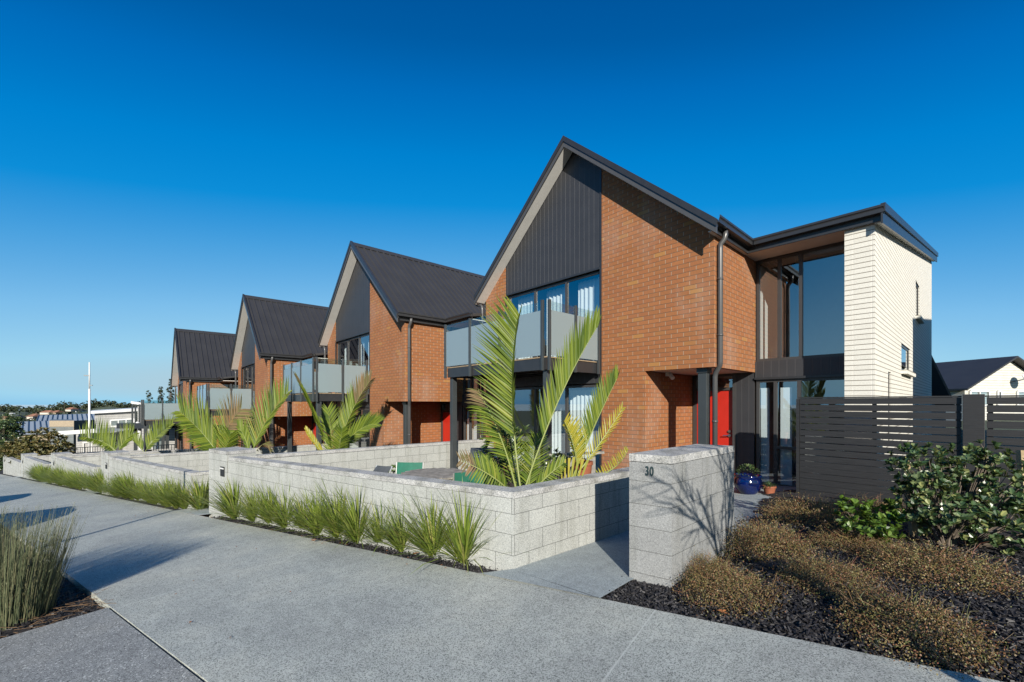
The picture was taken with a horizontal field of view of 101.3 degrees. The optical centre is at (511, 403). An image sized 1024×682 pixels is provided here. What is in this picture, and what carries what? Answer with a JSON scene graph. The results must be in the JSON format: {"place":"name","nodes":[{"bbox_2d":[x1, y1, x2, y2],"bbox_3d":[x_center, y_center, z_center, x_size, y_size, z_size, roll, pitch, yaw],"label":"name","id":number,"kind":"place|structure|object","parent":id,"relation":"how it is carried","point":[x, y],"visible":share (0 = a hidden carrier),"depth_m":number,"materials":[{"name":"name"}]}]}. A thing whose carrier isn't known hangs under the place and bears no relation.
{"place":"outdoors","nodes":[
{"label":"outdoors","id":0,"kind":"place"},
{"bbox_2d":[0,406,137,421],"bbox_3d":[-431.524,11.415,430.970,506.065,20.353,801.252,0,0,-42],"label":"hills","id":1,"kind":"structure","parent":0,"point":[74,412],"depth_m":346.94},
{"bbox_2d":[0,399,140,424],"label":"woodland","id":2,"kind":"object","parent":1,"relation":"on","point":[60,407],"visible":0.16,"depth_m":381.64,"materials":[{"name":"plant"}]},
{"bbox_2d":[0,471,179,509],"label":"front bed","id":3,"kind":"object","parent":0,"point":[142,502],"visible":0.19,"depth_m":11.87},
{"bbox_2d":[0,413,25,470],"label":"street tree","id":4,"kind":"object","parent":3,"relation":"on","point":[7,430],"visible":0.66,"depth_m":30.62,"materials":[{"name":"green plant"}]},
{"bbox_2d":[49,468,82,488],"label":"grass clump","id":5,"kind":"object","parent":3,"relation":"on","point":[69,481],"visible":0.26,"depth_m":14.29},
{"bbox_2d":[67,465,105,492],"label":"grass clump","id":6,"kind":"object","parent":3,"relation":"on","point":[98,477],"visible":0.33,"depth_m":12.73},
{"bbox_2d":[96,470,130,498],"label":"grass clump","id":7,"kind":"object","parent":3,"relation":"on","point":[119,481],"visible":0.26,"depth_m":11.24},
{"bbox_2d":[93,468,134,499],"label":"grass clump","id":8,"kind":"object","parent":3,"relation":"on","point":[128,485],"visible":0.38,"depth_m":10.89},
{"bbox_2d":[127,477,153,501],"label":"grass clump","id":9,"kind":"object","parent":3,"relation":"on","point":[140,491],"visible":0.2,"depth_m":10.16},
{"bbox_2d":[126,480,157,503],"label":"grass clump","id":10,"kind":"object","parent":3,"relation":"on","point":[146,492],"visible":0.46,"depth_m":9.84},
{"bbox_2d":[136,474,174,506],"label":"grass clump","id":11,"kind":"object","parent":3,"relation":"on","point":[157,491],"visible":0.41,"depth_m":9.34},
{"bbox_2d":[147,472,185,507],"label":"grass clump","id":12,"kind":"object","parent":3,"relation":"on","point":[168,496],"visible":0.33,"depth_m":9.06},
{"bbox_2d":[155,480,193,508],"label":"grass clump","id":13,"kind":"object","parent":3,"relation":"on","point":[177,502],"visible":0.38,"depth_m":8.80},
{"bbox_2d":[158,469,208,510],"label":"grass clump","id":14,"kind":"object","parent":3,"relation":"on","point":[194,503],"visible":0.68,"depth_m":8.59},
{"bbox_2d":[0,608,202,681],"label":"driveway","id":15,"kind":"structure","parent":0,"point":[105,645],"depth_m":2.89,"materials":[{"name":"concrete"}]},
{"bbox_2d":[16,476,210,514],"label":"side paths","id":16,"kind":"structure","parent":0,"point":[199,511],"depth_m":8.53,"materials":[{"name":"concrete"}]},
{"bbox_2d":[2,470,541,486],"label":"garden soil","id":17,"kind":"structure","parent":0,"point":[512,484],"depth_m":11.30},
{"bbox_2d":[0,427,76,463],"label":"hedge bush","id":18,"kind":"object","parent":17,"relation":"on","point":[31,443],"visible":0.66,"depth_m":26.48,"materials":[{"name":"green plant"}]},
{"bbox_2d":[84,362,92,451],"bbox_3d":[-33.291,0.805,33.012,0.630,8.130,0.140,0,0,0],"label":"light pole","id":19,"kind":"object","parent":17,"relation":"on","point":[89,412],"visible":0.8,"depth_m":32.97,"materials":[{"name":"metal"}]},
{"bbox_2d":[78,417,138,450],"bbox_3d":[-19.232,2.033,20.070,2.998,3.021,0.235,0,0,2],"label":"palm","id":20,"kind":"object","parent":17,"relation":"on","point":[108,442],"visible":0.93,"depth_m":20.04,"materials":[{"name":"green plant"}]},
{"bbox_2d":[66,444,176,453],"bbox_3d":[-23.042,2.982,24.703,12.227,1.765,0.602,0,0,25],"label":"metal railing","id":21,"kind":"object","parent":17,"relation":"on","point":[105,448],"visible":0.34,"depth_m":26.06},
{"bbox_2d":[132,415,174,451],"bbox_3d":[-15.422,1.832,18.029,1.915,2.899,0.182,0,0,0],"label":"palm","id":22,"kind":"object","parent":17,"relation":"on","point":[151,441],"visible":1,"depth_m":18.03,"materials":[{"name":"green plant"}]},
{"bbox_2d":[165,379,174,402],"bbox_3d":[-27.796,1.331,34.063,1.042,6.712,1.056,0,0,-42],"label":"sapling","id":23,"kind":"object","parent":17,"relation":"on","point":[170,398],"visible":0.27,"depth_m":33.99,"materials":[{"name":"green plant"}]},
{"bbox_2d":[172,390,256,450],"bbox_3d":[-11.360,1.164,15.643,3.953,3.462,1.110,0,0,17],"label":"palm","id":24,"kind":"object","parent":17,"relation":"on","point":[203,432],"visible":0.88,"depth_m":15.53,"materials":[{"name":"green plant"}]},
{"bbox_2d":[236,375,292,452],"bbox_3d":[-8.289,0.866,14.170,1.915,3.717,0.432,0,0,-3],"label":"palm","id":25,"kind":"object","parent":17,"relation":"on","point":[244,433],"visible":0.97,"depth_m":14.02,"materials":[{"name":"green plant"}]},
{"bbox_2d":[292,369,385,449],"bbox_3d":[-4.629,0.704,11.180,2.595,3.342,1.296,0,0,31],"label":"palm","id":26,"kind":"object","parent":17,"relation":"on","point":[343,438],"visible":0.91,"depth_m":11.21,"materials":[{"name":"green plant"}]},
{"bbox_2d":[373,465,392,472],"bbox_3d":[-2.448,1.535,7.372,0.385,0.818,0.665,0,0,22],"label":"folding chair","id":27,"kind":"object","parent":17,"relation":"on","point":[385,469],"visible":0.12,"depth_m":7.59,"materials":[{"name":"grey fabric"}]},
{"bbox_2d":[211,516,582,594],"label":"bark chips","id":28,"kind":"object","parent":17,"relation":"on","point":[462,567],"visible":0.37,"depth_m":5.16,"materials":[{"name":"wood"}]},
{"bbox_2d":[189,478,243,519],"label":"grass clump","id":29,"kind":"object","parent":28,"relation":"on","point":[225,495],"visible":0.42,"depth_m":7.42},
{"bbox_2d":[213,482,264,521],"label":"grass clump","id":30,"kind":"object","parent":28,"relation":"on","point":[248,516],"visible":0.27,"depth_m":7.06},
{"bbox_2d":[226,479,282,524],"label":"grass clump","id":31,"kind":"object","parent":28,"relation":"on","point":[260,500],"visible":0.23,"depth_m":6.74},
{"bbox_2d":[229,481,296,529],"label":"grass clump","id":32,"kind":"object","parent":28,"relation":"on","point":[276,514],"visible":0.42,"depth_m":6.43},
{"bbox_2d":[258,489,312,530],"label":"grass clump","id":33,"kind":"object","parent":28,"relation":"on","point":[297,506],"visible":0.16,"depth_m":6.15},
{"bbox_2d":[267,487,333,534],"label":"grass clump","id":34,"kind":"object","parent":28,"relation":"on","point":[310,521],"visible":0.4,"depth_m":5.88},
{"bbox_2d":[292,475,351,538],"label":"grass clump","id":35,"kind":"object","parent":28,"relation":"on","point":[329,518],"visible":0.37,"depth_m":5.61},
{"bbox_2d":[298,479,380,549],"bbox_3d":[-1.983,1.376,5.566,1.645,0.885,1.492,0,0,27],"label":"grass clump","id":36,"kind":"object","parent":28,"relation":"on","point":[354,514],"visible":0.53,"depth_m":5.36,"materials":[{"name":"plant"}]},
{"bbox_2d":[327,499,396,552],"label":"grass clump","id":37,"kind":"object","parent":28,"relation":"on","point":[379,538],"visible":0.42,"depth_m":5.13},
{"bbox_2d":[349,498,419,551],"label":"grass clump","id":38,"kind":"object","parent":28,"relation":"on","point":[387,536],"visible":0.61,"depth_m":4.90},
{"bbox_2d":[368,492,473,557],"bbox_3d":[-0.923,1.316,4.723,1.348,0.808,1.442,0,0,-28],"label":"grass clump","id":39,"kind":"object","parent":28,"relation":"on","point":[421,544],"visible":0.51,"depth_m":4.59,"materials":[{"name":"plant"}]},
{"bbox_2d":[406,477,504,576],"bbox_3d":[-0.461,1.228,4.430,1.489,0.914,1.642,0,0,27],"label":"grass clump","id":40,"kind":"object","parent":28,"relation":"on","point":[462,542],"visible":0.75,"depth_m":4.29,"materials":[{"name":"plant"}]},
{"bbox_2d":[395,462,423,473],"bbox_3d":[-1.903,1.507,7.496,0.545,0.860,0.533,0,0,5],"label":"folding chair","id":41,"kind":"object","parent":17,"relation":"on","point":[403,466],"visible":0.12,"depth_m":7.71,"materials":[{"name":"green fabric"}]},
{"bbox_2d":[401,468,465,479],"bbox_3d":[-1.262,1.542,6.902,1.038,0.812,1.080,0,0,-42],"label":"round table","id":42,"kind":"object","parent":17,"relation":"on","point":[442,473],"visible":0.35,"depth_m":6.93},
{"bbox_2d":[453,472,487,483],"bbox_3d":[-0.683,1.406,6.502,0.545,0.774,0.532,0,0,-15],"label":"folding chair","id":43,"kind":"object","parent":17,"relation":"on","point":[458,476],"visible":0.12,"depth_m":6.29,"materials":[{"name":"green fabric"}]},
{"bbox_2d":[470,448,501,484],"bbox_3d":[-0.463,1.330,7.603,0.600,1.062,0.623,0,0,-6],"label":"barbecue","id":44,"kind":"object","parent":17,"relation":"on","point":[472,450],"visible":0.18,"depth_m":7.44,"materials":[{"name":"black metal"}]},
{"bbox_2d":[476,424,532,486],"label":"garden shrub","id":45,"kind":"object","parent":17,"relation":"on","point":[512,447],"visible":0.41,"depth_m":5.84,"materials":[{"name":"green plant"}]},
{"bbox_2d":[456,294,601,486],"bbox_3d":[0.220,0.240,5.349,1.704,3.046,1.363,0,0,1],"label":"palm","id":46,"kind":"object","parent":17,"relation":"on","point":[506,335],"visible":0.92,"depth_m":5.00,"materials":[{"name":"green plant"}]},
{"bbox_2d":[542,446,572,479],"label":"garden shrub","id":47,"kind":"object","parent":17,"relation":"on","point":[552,455],"visible":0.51,"depth_m":5.89,"materials":[{"name":"green plant"}]},
{"bbox_2d":[520,363,628,481],"bbox_3d":[0.832,0.625,5.351,1.486,2.262,0.617,0,0,-15],"label":"palm","id":48,"kind":"object","parent":17,"relation":"on","point":[578,447],"visible":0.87,"depth_m":5.28,"materials":[{"name":"green plant"}]},
{"bbox_2d":[559,457,588,478],"bbox_3d":[0.738,0.777,5.002,0.361,0.287,0.001,0,0,0],"label":"leaf fan","id":49,"kind":"object","parent":48,"relation":"part of","point":[577,463],"visible":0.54,"depth_m":5.00},
{"bbox_2d":[549,451,603,478],"bbox_3d":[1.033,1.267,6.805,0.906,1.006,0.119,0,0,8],"label":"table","id":50,"kind":"object","parent":17,"relation":"on","point":[593,460],"visible":0.16,"depth_m":6.78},
{"bbox_2d":[574,460,592,474],"bbox_3d":[1.060,1.126,6.302,0.310,0.530,0.310,0,0,-42],"label":"flower pot","id":51,"kind":"object","parent":17,"relation":"on","point":[588,469],"visible":0.23,"depth_m":6.18,"materials":[{"name":"ceramic"}]},
{"bbox_2d":[0,474,1001,681],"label":"pavement","id":52,"kind":"structure","parent":0,"point":[341,613],"depth_m":3.14,"materials":[{"name":"concrete"}]},
{"bbox_2d":[0,420,1023,606],"bbox_3d":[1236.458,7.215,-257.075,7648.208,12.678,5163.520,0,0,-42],"label":"ground","id":53,"kind":"structure","parent":0,"point":[986,444],"depth_m":15.94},
{"bbox_2d":[10,420,49,439],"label":"metal roof house","id":54,"kind":"structure","parent":53,"relation":"on","point":[31,425],"depth_m":59.69,"materials":[{"name":"white paint"}]},
{"bbox_2d":[0,535,103,638],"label":"verge bed","id":55,"kind":"object","parent":53,"relation":"on","point":[70,611],"visible":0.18,"depth_m":3.82,"materials":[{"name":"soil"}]},
{"bbox_2d":[0,503,93,629],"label":"reed clump","id":56,"kind":"object","parent":55,"relation":"on","point":[19,594],"visible":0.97,"depth_m":3.69,"materials":[{"name":"plant"}]},
{"bbox_2d":[0,582,112,636],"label":"dry stalks","id":57,"kind":"object","parent":55,"relation":"on","point":[79,587],"visible":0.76,"depth_m":3.80,"materials":[{"name":"plant"}]},
{"bbox_2d":[36,413,94,439],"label":"metal roof house","id":58,"kind":"structure","parent":53,"relation":"on","point":[75,417],"depth_m":67.57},
{"bbox_2d":[3,449,137,476],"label":"garden wall","id":59,"kind":"structure","parent":53,"relation":"on","point":[13,468],"depth_m":25.15,"materials":[{"name":"white paint"}]},
{"bbox_2d":[49,419,94,452],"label":"block building","id":60,"kind":"structure","parent":53,"relation":"on","point":[64,424],"depth_m":52.02,"materials":[{"name":"beige concrete"}]},
{"bbox_2d":[58,408,137,452],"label":"weatherboard house","id":61,"kind":"structure","parent":53,"relation":"on","point":[113,417],"depth_m":40.25,"materials":[{"name":"white paint"}]},
{"bbox_2d":[21,448,177,479],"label":"garden wall","id":62,"kind":"structure","parent":53,"relation":"on","point":[28,459],"depth_m":22.30,"materials":[{"name":"white paint"}]},
{"bbox_2d":[51,446,238,490],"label":"garden wall","id":63,"kind":"structure","parent":53,"relation":"on","point":[86,462],"depth_m":17.30,"materials":[{"name":"white paint"}]},
{"bbox_2d":[116,401,177,449],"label":"balcony house","id":64,"kind":"structure","parent":53,"relation":"on","point":[168,437],"depth_m":27.85,"materials":[{"name":"white paint"}]},
{"bbox_2d":[141,328,237,450],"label":"town house","id":65,"kind":"structure","parent":53,"relation":"on","point":[201,358],"depth_m":23.36,"materials":[{"name":"paint"}]},
{"bbox_2d":[101,444,326,508],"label":"garden wall","id":66,"kind":"structure","parent":53,"relation":"on","point":[178,465],"depth_m":12.36,"materials":[{"name":"white paint"}]},
{"bbox_2d":[197,294,368,450],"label":"town house","id":67,"kind":"structure","parent":53,"relation":"on","point":[272,337],"depth_m":18.47,"materials":[{"name":"brick"}]},
{"bbox_2d":[243,364,253,408],"bbox_3d":[-12.461,-0.750,19.962,0.064,2.100,3.140,0,0,-42],"label":"window","id":68,"kind":"structure","parent":67,"relation":"in","point":[248,372],"depth_m":20.05,"materials":[{"name":"black glass"}]},
{"bbox_2d":[209,439,628,570],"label":"garden wall","id":69,"kind":"structure","parent":53,"relation":"on","point":[534,522],"depth_m":5.03,"materials":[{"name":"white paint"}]},
{"bbox_2d":[283,241,555,477],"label":"town house","id":70,"kind":"structure","parent":53,"relation":"on","point":[398,311],"depth_m":13.56,"materials":[{"name":"red brick"}]},
{"bbox_2d":[337,333,368,394],"bbox_3d":[-5.748,-1.340,15.250,0.064,2.100,3.140,0,0,-42],"label":"window","id":71,"kind":"structure","parent":70,"relation":"in","point":[358,337],"depth_m":15.61,"materials":[{"name":"black glass"}]},
{"bbox_2d":[443,412,449,441],"bbox_3d":[-2.103,1.277,14.234,0.040,1.965,0.810,0,0,-42],"label":"door","id":72,"kind":"structure","parent":70,"relation":"in","point":[446,415],"depth_m":14.36,"materials":[{"name":"red paint"}]},
{"bbox_2d":[463,407,479,439],"bbox_3d":[-1.073,1.185,13.023,0.064,2.190,1.440,0,0,-42],"label":"window","id":73,"kind":"structure","parent":70,"relation":"in","point":[464,408],"depth_m":13.29,"materials":[{"name":"black glass"}]},
{"bbox_2d":[463,378,484,394],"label":"window","id":74,"kind":"structure","parent":70,"relation":"in","point":[464,380],"depth_m":13.24,"materials":[{"name":"black metal"}]},
{"bbox_2d":[629,444,733,587],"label":"number pillar","id":75,"kind":"structure","parent":53,"relation":"on","point":[681,501],"depth_m":3.66,"materials":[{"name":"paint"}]},
{"bbox_2d":[444,136,937,486],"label":"town house","id":76,"kind":"structure","parent":53,"relation":"on","point":[712,330],"depth_m":8.82,"materials":[{"name":"red brick"}]},
{"bbox_2d":[518,294,537,358],"bbox_3d":[0.437,-1.890,11.462,0.044,2.080,0.760,0,0,-42],"label":"curtain","id":77,"kind":"object","parent":76,"relation":"hanging from","point":[527,304],"visible":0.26,"depth_m":11.46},
{"bbox_2d":[508,270,599,359],"bbox_3d":[0.964,-1.930,10.538,0.064,2.100,3.140,0,0,-42],"label":"window","id":78,"kind":"structure","parent":76,"relation":"in","point":[566,282],"depth_m":10.13,"materials":[{"name":"black metal"}]},
{"bbox_2d":[508,385,599,474],"bbox_3d":[0.964,0.645,10.538,0.064,2.150,3.140,0,0,-42],"label":"window","id":79,"kind":"structure","parent":76,"relation":"in","point":[576,386],"depth_m":10.13,"materials":[{"name":"black metal"}]},
{"bbox_2d":[547,287,564,357],"bbox_3d":[1.164,-1.890,10.684,0.054,2.080,0.750,0,0,-42],"label":"curtain","id":80,"kind":"object","parent":76,"relation":"hanging from","point":[556,296],"visible":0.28,"depth_m":10.67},
{"bbox_2d":[552,391,564,466],"bbox_3d":[1.135,0.695,10.791,0.055,2.050,0.650,0,0,-42],"label":"curtain","id":81,"kind":"object","parent":76,"relation":"hanging from","point":[558,430],"visible":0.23,"depth_m":10.70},
{"bbox_2d":[570,390,598,472],"bbox_3d":[1.798,0.695,9.976,0.045,2.050,1.050,0,0,-42],"label":"curtain","id":82,"kind":"object","parent":76,"relation":"hanging from","point":[578,401],"visible":0.32,"depth_m":10.09,"materials":[{"name":"fabric"}]},
{"bbox_2d":[578,277,598,360],"bbox_3d":[1.868,-1.890,9.884,0.045,2.080,0.780,0,0,-42],"label":"curtain","id":83,"kind":"object","parent":76,"relation":"hanging from","point":[588,294],"visible":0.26,"depth_m":9.96,"materials":[{"name":"fabric"}]},
{"bbox_2d":[697,390,731,445],"bbox_3d":[4.581,0.688,9.497,0.116,1.965,0.810,0,0,-42],"label":"door","id":84,"kind":"structure","parent":76,"relation":"in","point":[724,397],"depth_m":9.37,"materials":[{"name":"red paint"}]},
{"bbox_2d":[756,242,843,361],"bbox_3d":[5.687,-1.935,8.259,0.064,2.110,1.580,0,0,-42],"label":"window","id":85,"kind":"structure","parent":76,"relation":"in","point":[779,259],"depth_m":8.50,"materials":[{"name":"black metal"}]},
{"bbox_2d":[756,377,843,486],"bbox_3d":[5.687,0.595,8.259,0.064,2.190,1.580,0,0,-42],"label":"window","id":86,"kind":"structure","parent":76,"relation":"in","point":[799,380],"depth_m":8.57,"materials":[{"name":"black metal"}]},
{"bbox_2d":[901,344,915,376],"bbox_3d":[9.262,-1.005,9.854,1.850,0.690,0.180,0,0,-42],"label":"side window","id":87,"kind":"structure","parent":76,"relation":"in","point":[904,351],"depth_m":9.87,"materials":[{"name":"clear glass"}]},
{"bbox_2d":[916,284,923,323],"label":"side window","id":88,"kind":"structure","parent":76,"relation":"in","point":[919,318],"depth_m":11.89,"materials":[{"name":"white glass"}]},
{"bbox_2d":[796,399,799,492],"bbox_3d":[4.972,0.895,7.292,0.080,1.950,0.045,0,0,-42],"label":"fence post","id":89,"kind":"object","parent":53,"relation":"on","point":[797,445],"visible":0.64,"depth_m":7.27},
{"bbox_2d":[798,396,961,501],"bbox_3d":[5.629,0.879,6.574,0.080,1.982,1.930,0,0,-42],"label":"slat fence","id":90,"kind":"object","parent":53,"relation":"on","point":[874,482],"visible":0.66,"depth_m":6.61,"materials":[{"name":"wood"}]},
{"bbox_2d":[932,357,954,434],"bbox_3d":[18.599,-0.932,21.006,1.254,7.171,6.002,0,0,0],"label":"house","id":91,"kind":"structure","parent":53,"relation":"on","point":[939,387],"depth_m":18.48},
{"bbox_2d":[963,394,984,494],"bbox_3d":[6.326,0.870,5.752,0.100,2.000,0.205,0,0,-42],"label":"fence post","id":92,"kind":"object","parent":53,"relation":"on","point":[973,417],"visible":0.46,"depth_m":5.72,"materials":[{"name":"wood"}]},
{"bbox_2d":[936,356,1023,420],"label":"weatherboard house","id":93,"kind":"structure","parent":53,"relation":"on","point":[992,376],"depth_m":28.01,"materials":[{"name":"wood"}]},
{"bbox_2d":[985,395,1023,502],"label":"slat fence","id":94,"kind":"object","parent":53,"relation":"on","point":[1000,399],"visible":0.37,"depth_m":5.54,"materials":[{"name":"wood"}]},
{"bbox_2d":[0,0,1023,404],"label":"sky","id":95,"kind":"structure","parent":0,"point":[164,163],"materials":[{"name":"blue"}]},
{"bbox_2d":[480,485,805,597],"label":"entry path","id":96,"kind":"structure","parent":0,"point":[599,568],"depth_m":4.04,"materials":[{"name":"concrete"}]},
{"bbox_2d":[734,463,762,494],"bbox_3d":[4.355,1.381,7.752,0.458,0.554,0.458,0,0,-42],"label":"glazed pot","id":97,"kind":"object","parent":96,"relation":"on","point":[748,483],"visible":0.99,"depth_m":7.62,"materials":[{"name":"blue ceramic"}]},
{"bbox_2d":[762,480,777,493],"bbox_3d":[4.660,1.516,7.601,0.333,0.239,0.296,0,0,4],"label":"pot","id":98,"kind":"object","parent":96,"relation":"on","point":[769,488],"visible":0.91,"depth_m":7.55,"materials":[{"name":"ceramic"}]},
{"bbox_2d":[577,490,1023,681],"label":"mulch garden","id":99,"kind":"object","parent":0,"point":[830,496],"visible":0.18,"depth_m":3.30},
{"bbox_2d":[683,545,741,587],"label":"ground cover shrub","id":100,"kind":"object","parent":99,"relation":"on","point":[697,565],"visible":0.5,"depth_m":3.62,"materials":[{"name":"brown plant"}]},
{"bbox_2d":[669,555,792,623],"bbox_3d":[1.681,1.383,3.211,0.924,0.343,0.932,0,0,14],"label":"ground cover shrub","id":101,"kind":"object","parent":99,"relation":"on","point":[702,581],"visible":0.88,"depth_m":3.14,"materials":[{"name":"brown plant"}]},
{"bbox_2d":[713,510,827,563],"bbox_3d":[2.474,1.320,4.141,1.104,0.468,1.096,0,0,-27],"label":"ground cover shrub","id":102,"kind":"object","parent":99,"relation":"on","point":[752,538],"visible":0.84,"depth_m":4.05,"materials":[{"name":"brown plant"}]},
{"bbox_2d":[755,491,854,530],"bbox_3d":[3.707,1.327,5.271,1.225,0.471,1.214,0,0,45],"label":"ground cover shrub","id":103,"kind":"object","parent":99,"relation":"on","point":[807,510],"visible":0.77,"depth_m":5.20,"materials":[{"name":"brown plant"}]},
{"bbox_2d":[602,515,1023,681],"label":"bark chips","id":104,"kind":"object","parent":99,"relation":"on","point":[661,604],"visible":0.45,"depth_m":2.91,"materials":[{"name":"wood"}]},
{"bbox_2d":[769,550,905,608],"bbox_3d":[2.423,1.296,3.190,0.861,0.298,0.868,0,0,-6],"label":"ground cover shrub","id":105,"kind":"object","parent":99,"relation":"on","point":[816,568],"visible":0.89,"depth_m":3.16,"materials":[{"name":"brown plant"}]},
{"bbox_2d":[799,517,911,557],"bbox_3d":[3.331,1.304,4.082,0.897,0.343,0.906,0,0,-26],"label":"ground cover shrub","id":106,"kind":"object","parent":99,"relation":"on","point":[851,539],"visible":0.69,"depth_m":4.03,"materials":[{"name":"brown plant"}]},
{"bbox_2d":[813,493,906,519],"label":"ground cover shrub","id":107,"kind":"object","parent":99,"relation":"on","point":[877,503],"visible":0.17,"depth_m":5.55,"materials":[{"name":"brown plant"}]},
{"bbox_2d":[833,495,911,542],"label":"seedling bush","id":108,"kind":"object","parent":99,"relation":"on","point":[879,520],"visible":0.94,"depth_m":4.09,"materials":[{"name":"green plant"}]},
{"bbox_2d":[901,465,918,536],"bbox_3d":[4.201,1.081,4.426,0.066,0.952,0.205,0,0,9],"label":"timber stake","id":109,"kind":"object","parent":99,"relation":"on","point":[912,528],"visible":0.07,"depth_m":4.38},
{"bbox_2d":[815,573,1023,680],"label":"ground cover shrub","id":110,"kind":"object","parent":99,"relation":"on","point":[893,605],"visible":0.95,"depth_m":2.43,"materials":[{"name":"brown plant"}]},
{"bbox_2d":[852,532,1023,606],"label":"ground cover shrub","id":111,"kind":"object","parent":99,"relation":"on","point":[943,562],"visible":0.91,"depth_m":3.18,"materials":[{"name":"brown plant"}]},
{"bbox_2d":[882,439,1023,558],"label":"glossy bush","id":112,"kind":"object","parent":99,"relation":"on","point":[977,499],"visible":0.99,"depth_m":3.92,"materials":[{"name":"green plant"}]},
{"bbox_2d":[1016,450,1023,529],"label":"timber stake","id":113,"kind":"object","parent":99,"relation":"on","point":[1019,455],"visible":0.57,"depth_m":4.28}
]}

